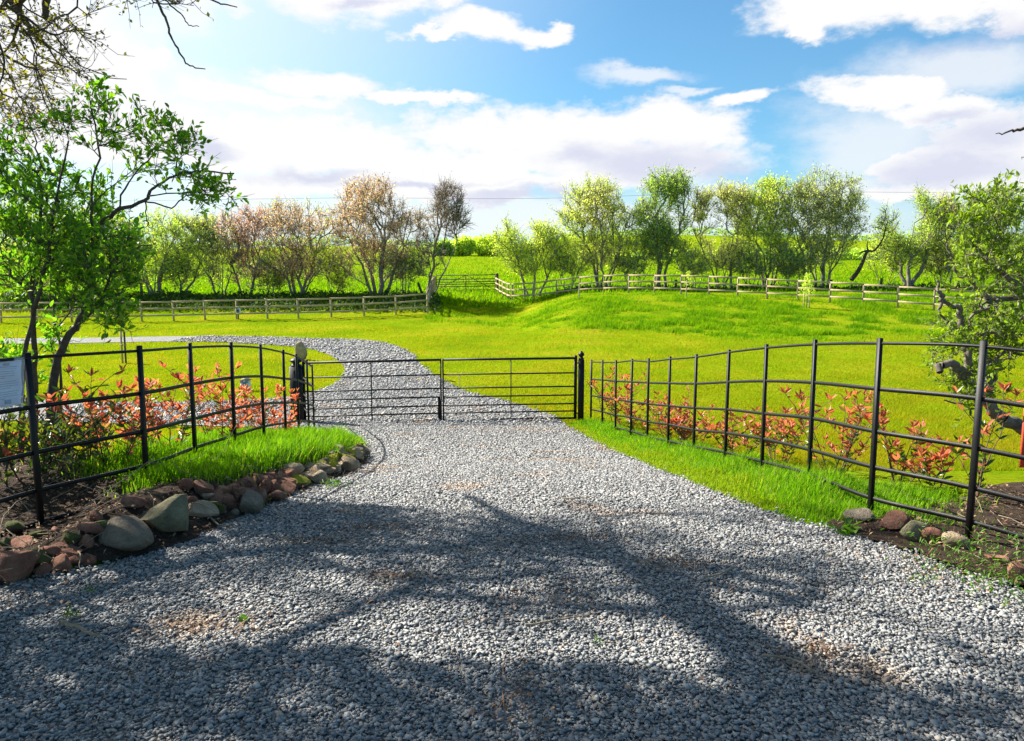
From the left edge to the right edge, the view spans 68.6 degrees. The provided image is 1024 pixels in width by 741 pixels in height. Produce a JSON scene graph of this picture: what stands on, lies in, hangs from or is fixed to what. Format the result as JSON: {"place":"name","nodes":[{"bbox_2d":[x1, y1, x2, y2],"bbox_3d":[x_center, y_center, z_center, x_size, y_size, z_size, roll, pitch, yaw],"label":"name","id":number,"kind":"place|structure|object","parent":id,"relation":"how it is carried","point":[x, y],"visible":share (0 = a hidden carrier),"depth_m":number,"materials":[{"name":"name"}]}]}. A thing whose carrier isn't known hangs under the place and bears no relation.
{"place":"outdoors","nodes":[
{"label":"outdoors","id":0,"kind":"place"},
{"bbox_2d":[0,235,1023,589],"bbox_3d":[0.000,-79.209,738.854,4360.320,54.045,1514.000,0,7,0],"label":"ground","id":1,"kind":"structure","parent":0,"point":[398,323],"depth_m":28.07,"materials":[{"name":"plant"}]},
{"bbox_2d":[0,198,78,299],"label":"tree","id":2,"kind":"object","parent":1,"relation":"on","point":[23,266],"visible":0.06,"depth_m":47.04,"materials":[{"name":"green plant"}]},
{"bbox_2d":[35,201,146,291],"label":"tree","id":3,"kind":"object","parent":1,"relation":"on","point":[98,241],"visible":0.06,"depth_m":48.00,"materials":[{"name":"green plant"}]},
{"bbox_2d":[82,378,168,449],"bbox_3d":[-3.279,0.437,6.452,0.696,0.774,0.512,5,9,37],"label":"red tip shrub","id":4,"kind":"object","parent":1,"relation":"on","point":[148,384],"visible":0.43,"depth_m":6.40,"materials":[{"name":"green plant"}]},
{"bbox_2d":[92,202,208,296],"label":"tree","id":5,"kind":"object","parent":1,"relation":"on","point":[156,233],"visible":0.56,"depth_m":48.50,"materials":[{"name":"green plant"}]},
{"bbox_2d":[0,342,314,535],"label":"estate fence","id":6,"kind":"object","parent":1,"relation":"on","point":[34,453],"visible":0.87,"depth_m":5.41,"materials":[{"name":"metal"}]},
{"bbox_2d":[0,358,30,407],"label":"laminated notice","id":7,"kind":"object","parent":6,"relation":"attached to","point":[10,384],"visible":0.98,"depth_m":4.57,"materials":[{"name":"plastic"}]},
{"bbox_2d":[116,360,216,446],"bbox_3d":[-3.196,0.379,6.987,0.898,0.929,0.726,-4,8,-30],"label":"red tip shrub","id":8,"kind":"object","parent":1,"relation":"on","point":[178,376],"visible":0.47,"depth_m":6.91,"materials":[{"name":"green plant"}]},
{"bbox_2d":[0,453,368,583],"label":"soil bed","id":9,"kind":"object","parent":1,"relation":"on","point":[98,552],"visible":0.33,"depth_m":5.05,"materials":[{"name":"soil"}]},
{"bbox_2d":[4,521,24,532],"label":"edging stone","id":10,"kind":"object","parent":9,"relation":"on","point":[12,526],"visible":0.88,"depth_m":4.55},
{"bbox_2d":[0,550,40,582],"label":"edging stone","id":11,"kind":"object","parent":9,"relation":"on","point":[23,562],"visible":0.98,"depth_m":3.89,"materials":[{"name":"red stone"}]},
{"bbox_2d":[8,535,33,549],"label":"edging stone","id":12,"kind":"object","parent":9,"relation":"on","point":[16,542],"visible":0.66,"depth_m":4.32,"materials":[{"name":"red stone"}]},
{"bbox_2d":[33,562,50,577],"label":"edging stone","id":13,"kind":"object","parent":9,"relation":"on","point":[43,568],"visible":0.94,"depth_m":3.98,"materials":[{"name":"red stone"}]},
{"bbox_2d":[0,399,99,487],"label":"shrub","id":14,"kind":"object","parent":9,"relation":"on","point":[44,467],"visible":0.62,"depth_m":5.46,"materials":[{"name":"green plant"}]},
{"bbox_2d":[0,384,103,479],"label":"red tip shrub","id":15,"kind":"object","parent":9,"relation":"on","point":[49,440],"visible":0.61,"depth_m":5.42,"materials":[{"name":"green plant"}]},
{"bbox_2d":[50,554,72,572],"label":"edging stone","id":16,"kind":"object","parent":9,"relation":"on","point":[61,562],"visible":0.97,"depth_m":4.04,"materials":[{"name":"red stone"}]},
{"bbox_2d":[50,542,82,556],"bbox_3d":[-2.487,1.002,4.168,0.204,0.081,0.103,0,7,0],"label":"edging stone","id":17,"kind":"object","parent":9,"relation":"on","point":[69,550],"visible":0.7,"depth_m":4.15,"materials":[{"name":"red stone"}]},
{"bbox_2d":[15,384,127,462],"bbox_3d":[-3.505,0.474,6.026,0.740,0.704,0.768,6,9,40],"label":"red tip shrub","id":18,"kind":"object","parent":9,"relation":"on","point":[105,429],"visible":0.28,"depth_m":6.03,"materials":[{"name":"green plant"}]},
{"bbox_2d":[75,522,103,533],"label":"edging stone","id":19,"kind":"object","parent":9,"relation":"on","point":[93,527],"visible":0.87,"depth_m":4.28,"materials":[{"name":"red stone"}]},
{"bbox_2d":[44,364,155,465],"bbox_3d":[-3.181,0.368,5.872,0.718,0.918,0.745,-3,8,-25],"label":"red tip shrub","id":20,"kind":"object","parent":9,"relation":"on","point":[116,410],"visible":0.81,"depth_m":5.75,"materials":[{"name":"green plant"}]},
{"bbox_2d":[0,0,236,152],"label":"budding tree","id":21,"kind":"object","parent":9,"relation":"on","point":[37,31],"visible":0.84,"depth_m":6.25,"materials":[{"name":"brown plant"}]},
{"bbox_2d":[0,71,251,463],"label":"tree","id":22,"kind":"object","parent":9,"relation":"on","point":[13,225],"visible":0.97,"depth_m":5.77,"materials":[{"name":"green plant"}]},
{"bbox_2d":[99,515,153,550],"bbox_3d":[-2.245,0.947,4.361,0.338,0.202,0.242,0,7,0],"label":"edging stone","id":23,"kind":"object","parent":9,"relation":"on","point":[129,533],"visible":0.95,"depth_m":4.28,"materials":[{"name":"stone"}]},
{"bbox_2d":[120,495,146,507],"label":"edging stone","id":24,"kind":"object","parent":9,"relation":"on","point":[128,500],"visible":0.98,"depth_m":4.59,"materials":[{"name":"red stone"}]},
{"bbox_2d":[139,494,188,531],"bbox_3d":[-2.138,0.890,4.603,0.294,0.244,0.204,-3,8,-25],"label":"edging stone","id":25,"kind":"object","parent":9,"relation":"on","point":[170,514],"visible":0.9,"depth_m":4.56,"materials":[{"name":"stone"}]},
{"bbox_2d":[193,479,213,493],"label":"edging stone","id":26,"kind":"object","parent":9,"relation":"on","point":[200,486],"visible":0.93,"depth_m":5.12,"materials":[{"name":"red stone"}]},
{"bbox_2d":[189,500,219,517],"bbox_3d":[-2.042,0.915,4.932,0.217,0.127,0.150,-6,9,-39],"label":"edging stone","id":27,"kind":"object","parent":9,"relation":"on","point":[200,510],"visible":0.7,"depth_m":4.90,"materials":[{"name":"beige stone"}]},
{"bbox_2d":[240,489,263,513],"bbox_3d":[-1.801,0.917,5.190,0.161,0.182,0.110,0,7,0],"label":"edging stone","id":28,"kind":"object","parent":9,"relation":"on","point":[252,502],"visible":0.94,"depth_m":5.17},
{"bbox_2d":[341,455,359,471],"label":"edging stone","id":29,"kind":"object","parent":9,"relation":"on","point":[350,463],"visible":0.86,"depth_m":7.29,"materials":[{"name":"beige stone"}]},
{"bbox_2d":[0,453,1023,740],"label":"leaf litter","id":30,"kind":"object","parent":9,"relation":"on","point":[320,539],"visible":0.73,"depth_m":4.12,"materials":[{"name":"plant"}]},
{"bbox_2d":[146,211,231,291],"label":"tree","id":31,"kind":"object","parent":1,"relation":"on","point":[188,268],"visible":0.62,"depth_m":49.05,"materials":[{"name":"green plant"}]},
{"bbox_2d":[176,207,250,295],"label":"tree","id":32,"kind":"object","parent":1,"relation":"on","point":[211,267],"visible":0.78,"depth_m":49.05,"materials":[{"name":"green plant"}]},
{"bbox_2d":[0,236,429,250],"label":"hedge","id":33,"kind":"object","parent":1,"relation":"on","point":[300,241],"visible":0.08,"depth_m":251.19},
{"bbox_2d":[187,360,247,436],"bbox_3d":[-3.011,0.381,7.801,0.855,0.961,0.541,4,8,29],"label":"red tip shrub","id":34,"kind":"object","parent":1,"relation":"on","point":[223,387],"visible":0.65,"depth_m":7.86,"materials":[{"name":"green plant"}]},
{"bbox_2d":[0,277,435,322],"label":"timber fence","id":35,"kind":"object","parent":1,"relation":"on","point":[432,285],"visible":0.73,"depth_m":42.28,"materials":[{"name":"wood"}]},
{"bbox_2d":[0,287,441,312],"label":"undergrowth","id":36,"kind":"object","parent":1,"relation":"on","point":[234,295],"visible":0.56,"depth_m":46.34,"materials":[{"name":"green plant"}]},
{"bbox_2d":[206,382,284,432],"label":"red tip shrub","id":37,"kind":"object","parent":1,"relation":"on","point":[248,410],"visible":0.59,"depth_m":8.64,"materials":[{"name":"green plant"}]},
{"bbox_2d":[206,200,284,294],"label":"tree","id":38,"kind":"object","parent":1,"relation":"on","point":[244,238],"visible":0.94,"depth_m":48.93,"materials":[{"name":"brown plant"}]},
{"bbox_2d":[223,387,301,431],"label":"red tip shrub","id":39,"kind":"object","parent":1,"relation":"on","point":[294,408],"visible":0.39,"depth_m":9.72,"materials":[{"name":"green plant"}]},
{"bbox_2d":[248,253,290,293],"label":"bush","id":40,"kind":"object","parent":1,"relation":"on","point":[274,279],"visible":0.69,"depth_m":49.84,"materials":[{"name":"green plant"}]},
{"bbox_2d":[289,357,303,419],"bbox_3d":[-3.849,0.493,13.460,0.216,1.484,0.216,0,7,0],"label":"gate post","id":41,"kind":"object","parent":1,"relation":"on","point":[292,371],"visible":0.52,"depth_m":13.34,"materials":[{"name":"metal"}]},
{"bbox_2d":[302,359,441,420],"bbox_3d":[-2.550,0.413,13.509,2.564,1.246,0.058,0,7,-2],"label":"gate leaf","id":42,"kind":"object","parent":41,"relation":"attached to","point":[439,406],"visible":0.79,"depth_m":13.49,"materials":[{"name":"black paint"}]},
{"bbox_2d":[250,192,354,295],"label":"tree","id":43,"kind":"object","parent":1,"relation":"on","point":[296,263],"visible":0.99,"depth_m":48.65,"materials":[{"name":"brown plant"}]},
{"bbox_2d":[315,248,358,292],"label":"bush","id":44,"kind":"object","parent":1,"relation":"on","point":[339,282],"visible":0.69,"depth_m":50.27,"materials":[{"name":"green plant"}]},
{"bbox_2d":[314,171,440,294],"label":"tree","id":45,"kind":"object","parent":1,"relation":"on","point":[356,212],"visible":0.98,"depth_m":48.71,"materials":[{"name":"brown plant"}]},
{"bbox_2d":[384,241,426,293],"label":"tree","id":46,"kind":"object","parent":1,"relation":"on","point":[407,261],"visible":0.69,"depth_m":49.62,"materials":[{"name":"green plant"}]},
{"bbox_2d":[407,176,473,294],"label":"tree","id":47,"kind":"object","parent":1,"relation":"on","point":[442,196],"visible":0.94,"depth_m":49.92,"materials":[{"name":"grey plant"}]},
{"bbox_2d":[427,237,456,255],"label":"bush","id":48,"kind":"object","parent":1,"relation":"on","point":[449,248],"visible":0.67,"depth_m":142.13,"materials":[{"name":"green plant"}]},
{"bbox_2d":[450,234,478,255],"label":"bush","id":49,"kind":"object","parent":1,"relation":"on","point":[465,246],"visible":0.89,"depth_m":145.11,"materials":[{"name":"green plant"}]},
{"bbox_2d":[473,232,507,255],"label":"bush","id":50,"kind":"object","parent":1,"relation":"on","point":[483,247],"visible":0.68,"depth_m":146.81,"materials":[{"name":"green plant"}]},
{"bbox_2d":[495,273,498,290],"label":"gate post","id":51,"kind":"object","parent":1,"relation":"on","point":[497,275],"visible":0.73,"depth_m":56.48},
{"bbox_2d":[436,274,494,290],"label":"field gate","id":52,"kind":"structure","parent":51,"relation":"attached to","point":[465,279],"depth_m":56.58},
{"bbox_2d":[15,417,1002,548],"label":"long grass","id":53,"kind":"structure","parent":1,"relation":"on","point":[256,448],"depth_m":5.99,"materials":[{"name":"plant"}]},
{"bbox_2d":[0,252,1023,307],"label":"field grass","id":54,"kind":"structure","parent":1,"relation":"on","point":[358,287],"depth_m":62.27,"materials":[{"name":"plant"}]},
{"bbox_2d":[487,212,584,296],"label":"tree","id":55,"kind":"object","parent":1,"relation":"on","point":[517,247],"visible":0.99,"depth_m":50.02,"materials":[{"name":"green plant"}]},
{"bbox_2d":[547,235,602,289],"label":"bush","id":56,"kind":"object","parent":1,"relation":"on","point":[569,268],"visible":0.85,"depth_m":50.36,"materials":[{"name":"green plant"}]},
{"bbox_2d":[578,351,583,419],"bbox_3d":[1.258,0.424,13.704,0.113,1.582,0.113,0,7,0],"label":"gate post","id":57,"kind":"object","parent":1,"relation":"on","point":[581,386],"visible":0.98,"depth_m":13.63,"materials":[{"name":"metal"}]},
{"bbox_2d":[442,355,577,419],"bbox_3d":[0.005,0.325,13.629,2.526,1.192,0.042,0,7,-3],"label":"gate leaf","id":58,"kind":"object","parent":57,"relation":"attached to","point":[540,358],"visible":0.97,"depth_m":13.62,"materials":[{"name":"black paint"}]},
{"bbox_2d":[547,171,648,287],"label":"tree","id":59,"kind":"object","parent":1,"relation":"on","point":[596,196],"visible":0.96,"depth_m":50.18,"materials":[{"name":"green plant"}]},
{"bbox_2d":[590,372,646,424],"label":"red tip shrub","id":60,"kind":"object","parent":1,"relation":"on","point":[613,394],"visible":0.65,"depth_m":12.76,"materials":[{"name":"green plant"}]},
{"bbox_2d":[604,230,658,286],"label":"bush","id":61,"kind":"object","parent":1,"relation":"on","point":[634,265],"visible":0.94,"depth_m":50.41,"materials":[{"name":"green plant"}]},
{"bbox_2d":[614,383,671,432],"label":"red tip shrub","id":62,"kind":"object","parent":1,"relation":"on","point":[626,409],"visible":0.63,"depth_m":11.79,"materials":[{"name":"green plant"}]},
{"bbox_2d":[629,159,699,287],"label":"tree","id":63,"kind":"object","parent":1,"relation":"on","point":[660,231],"visible":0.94,"depth_m":50.30,"materials":[{"name":"green plant"}]},
{"bbox_2d":[641,386,714,441],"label":"red tip shrub","id":64,"kind":"object","parent":1,"relation":"on","point":[685,403],"visible":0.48,"depth_m":10.60,"materials":[{"name":"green plant"}]},
{"bbox_2d":[658,401,714,442],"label":"red tip shrub","id":65,"kind":"object","parent":1,"relation":"on","point":[677,420],"visible":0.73,"depth_m":10.05,"materials":[{"name":"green plant"}]},
{"bbox_2d":[662,234,719,287],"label":"bush","id":66,"kind":"object","parent":1,"relation":"on","point":[690,264],"visible":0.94,"depth_m":50.38,"materials":[{"name":"green plant"}]},
{"bbox_2d":[566,423,821,509],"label":"verge grass","id":67,"kind":"structure","parent":1,"relation":"on","point":[704,475],"depth_m":7.09,"materials":[{"name":"plant"}]},
{"bbox_2d":[681,176,762,286],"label":"tree","id":68,"kind":"object","parent":1,"relation":"on","point":[731,196],"visible":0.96,"depth_m":50.11,"materials":[{"name":"green plant"}]},
{"bbox_2d":[722,232,778,286],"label":"bush","id":69,"kind":"object","parent":1,"relation":"on","point":[756,262],"visible":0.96,"depth_m":50.11,"materials":[{"name":"green plant"}]},
{"bbox_2d":[707,407,794,454],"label":"red tip shrub","id":70,"kind":"object","parent":1,"relation":"on","point":[744,442],"visible":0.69,"depth_m":8.84,"materials":[{"name":"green plant"}]},
{"bbox_2d":[495,274,1023,310],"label":"timber fence","id":71,"kind":"object","parent":1,"relation":"on","point":[898,293],"visible":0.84,"depth_m":42.30,"materials":[{"name":"wood"}]},
{"bbox_2d":[724,169,797,285],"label":"tree","id":72,"kind":"object","parent":1,"relation":"on","point":[767,199],"visible":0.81,"depth_m":50.24,"materials":[{"name":"green plant"}]},
{"bbox_2d":[557,281,976,293],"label":"undergrowth","id":73,"kind":"object","parent":1,"relation":"on","point":[932,285],"visible":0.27,"depth_m":49.69,"materials":[{"name":"green plant"}]},
{"bbox_2d":[570,243,981,259],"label":"hedge","id":74,"kind":"object","parent":1,"relation":"on","point":[854,252],"visible":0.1,"depth_m":117.67,"materials":[{"name":"plant"}]},
{"bbox_2d":[750,405,814,463],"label":"red tip shrub","id":75,"kind":"object","parent":1,"relation":"on","point":[782,429],"visible":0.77,"depth_m":8.14,"materials":[{"name":"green plant"}]},
{"bbox_2d":[560,226,1023,240],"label":"hedge","id":76,"kind":"object","parent":1,"relation":"on","point":[859,238],"visible":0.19,"depth_m":250.90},
{"bbox_2d":[766,237,824,286],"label":"bush","id":77,"kind":"object","parent":1,"relation":"on","point":[791,264],"visible":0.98,"depth_m":49.65,"materials":[{"name":"green plant"}]},
{"bbox_2d":[590,338,1023,539],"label":"estate fence","id":78,"kind":"object","parent":1,"relation":"on","point":[979,399],"visible":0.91,"depth_m":5.21,"materials":[{"name":"metal"}]},
{"bbox_2d":[778,162,879,287],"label":"tree","id":79,"kind":"object","parent":1,"relation":"on","point":[830,216],"visible":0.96,"depth_m":49.62,"materials":[{"name":"green plant"}]},
{"bbox_2d":[778,385,889,474],"bbox_3d":[3.122,0.578,7.102,0.928,0.951,0.970,0,7,0],"label":"red tip shrub","id":80,"kind":"object","parent":1,"relation":"on","point":[849,442],"visible":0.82,"depth_m":7.08,"materials":[{"name":"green plant"}]},
{"bbox_2d":[849,198,900,280],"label":"tree","id":81,"kind":"object","parent":1,"relation":"on","point":[859,268],"visible":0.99,"depth_m":50.28,"materials":[{"name":"plant"}]},
{"bbox_2d":[857,230,906,286],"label":"bush","id":82,"kind":"object","parent":1,"relation":"on","point":[889,263],"visible":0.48,"depth_m":52.97,"materials":[{"name":"green plant"}]},
{"bbox_2d":[862,410,933,484],"bbox_3d":[3.327,0.695,6.401,0.537,0.647,0.698,0,7,0],"label":"red tip shrub","id":83,"kind":"object","parent":1,"relation":"on","point":[919,449],"visible":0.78,"depth_m":6.44,"materials":[{"name":"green plant"}]},
{"bbox_2d":[870,177,955,286],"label":"tree","id":84,"kind":"object","parent":1,"relation":"on","point":[917,245],"visible":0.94,"depth_m":50.90,"materials":[{"name":"green plant"}]},
{"bbox_2d":[826,482,1023,583],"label":"soil bed","id":85,"kind":"object","parent":1,"relation":"on","point":[987,513],"visible":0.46,"depth_m":4.74,"materials":[{"name":"soil"}]},
{"bbox_2d":[0,425,1023,580],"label":"dead stems","id":86,"kind":"object","parent":85,"relation":"on","point":[24,533],"visible":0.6,"depth_m":4.83,"materials":[{"name":"plant"}]},
{"bbox_2d":[823,517,862,535],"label":"weed","id":87,"kind":"object","parent":85,"relation":"on","point":[849,529],"visible":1,"depth_m":4.71,"materials":[{"name":"green plant"}]},
{"bbox_2d":[842,507,873,521],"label":"edging stone","id":88,"kind":"object","parent":85,"relation":"on","point":[863,515],"visible":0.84,"depth_m":4.99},
{"bbox_2d":[879,510,910,529],"bbox_3d":[2.434,0.965,4.780,0.162,0.141,0.138,-3,8,-26],"label":"edging stone","id":89,"kind":"object","parent":85,"relation":"on","point":[893,519],"visible":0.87,"depth_m":4.75,"materials":[{"name":"red stone"}]},
{"bbox_2d":[900,520,929,540],"bbox_3d":[2.446,0.979,4.559,0.185,0.145,0.100,0,7,0],"label":"edging stone","id":90,"kind":"object","parent":85,"relation":"on","point":[911,527],"visible":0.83,"depth_m":4.52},
{"bbox_2d":[920,527,942,542],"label":"edging stone","id":91,"kind":"object","parent":85,"relation":"on","point":[936,532],"visible":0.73,"depth_m":4.48,"materials":[{"name":"red stone"}]},
{"bbox_2d":[880,522,1022,585],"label":"weed","id":92,"kind":"object","parent":85,"relation":"on","point":[948,563],"visible":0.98,"depth_m":4.07,"materials":[{"name":"green plant"}]},
{"bbox_2d":[941,531,970,548],"bbox_3d":[2.600,1.000,4.414,0.152,0.107,0.138,0,7,0],"label":"edging stone","id":93,"kind":"object","parent":85,"relation":"on","point":[955,536],"visible":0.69,"depth_m":4.37,"materials":[{"name":"beige stone"}]},
{"bbox_2d":[915,168,1023,434],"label":"gnarled tree","id":94,"kind":"object","parent":85,"relation":"on","point":[963,332],"visible":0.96,"depth_m":5.93,"materials":[{"name":"green plant"}]},
{"bbox_2d":[931,551,1023,605],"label":"weed","id":95,"kind":"object","parent":85,"relation":"on","point":[1010,580],"visible":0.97,"depth_m":3.80,"materials":[{"name":"green plant"}]},
{"bbox_2d":[932,517,1023,575],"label":"weed","id":96,"kind":"object","parent":85,"relation":"on","point":[997,538],"visible":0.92,"depth_m":4.10,"materials":[{"name":"green plant"}]},
{"bbox_2d":[949,381,1023,502],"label":"red tip shrub","id":97,"kind":"object","parent":85,"relation":"on","point":[1007,387],"visible":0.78,"depth_m":5.48,"materials":[{"name":"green plant"}]},
{"bbox_2d":[1007,561,1023,583],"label":"edging stone","id":98,"kind":"object","parent":85,"relation":"on","point":[1018,566],"visible":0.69,"depth_m":3.89,"materials":[{"name":"red stone"}]},
{"bbox_2d":[892,434,968,491],"bbox_3d":[3.341,0.765,5.959,0.557,0.537,0.430,-3,8,-26],"label":"red tip shrub","id":99,"kind":"object","parent":1,"relation":"on","point":[924,463],"visible":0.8,"depth_m":5.94,"materials":[{"name":"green plant"}]},
{"bbox_2d":[913,238,962,287],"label":"bush","id":100,"kind":"object","parent":1,"relation":"on","point":[929,270],"visible":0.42,"depth_m":52.29,"materials":[{"name":"green plant"}]},
{"bbox_2d":[920,189,993,287],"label":"tree","id":101,"kind":"object","parent":1,"relation":"on","point":[945,220],"visible":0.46,"depth_m":50.95,"materials":[{"name":"green plant"}]},
{"bbox_2d":[955,177,1023,286],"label":"tree","id":102,"kind":"object","parent":1,"relation":"on","point":[1011,232],"visible":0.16,"depth_m":50.40,"materials":[{"name":"green plant"}]},
{"bbox_2d":[0,336,1023,740],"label":"driveway","id":103,"kind":"structure","parent":0,"point":[560,594],"depth_m":3.37,"materials":[{"name":"gravel"}]},
{"bbox_2d":[0,335,1023,740],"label":"gravel","id":104,"kind":"structure","parent":103,"relation":"on","point":[458,463],"depth_m":3.54,"materials":[{"name":"gravel"}]},
{"bbox_2d":[59,619,99,635],"bbox_3d":[-1.918,1.141,3.327,0.270,0.032,0.031,4,8,28],"label":"stick","id":105,"kind":"object","parent":104,"relation":"on","point":[71,625],"visible":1,"depth_m":3.33,"materials":[{"name":"grey wood"}]},
{"bbox_2d":[0,0,1023,250],"label":"sky","id":106,"kind":"structure","parent":0,"point":[502,99],"materials":[{"name":"blue"}]},
{"bbox_2d":[422,285,1023,341],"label":"rough grass","id":107,"kind":"structure","parent":0,"point":[598,317],"depth_m":37.08,"materials":[{"name":"plant"}]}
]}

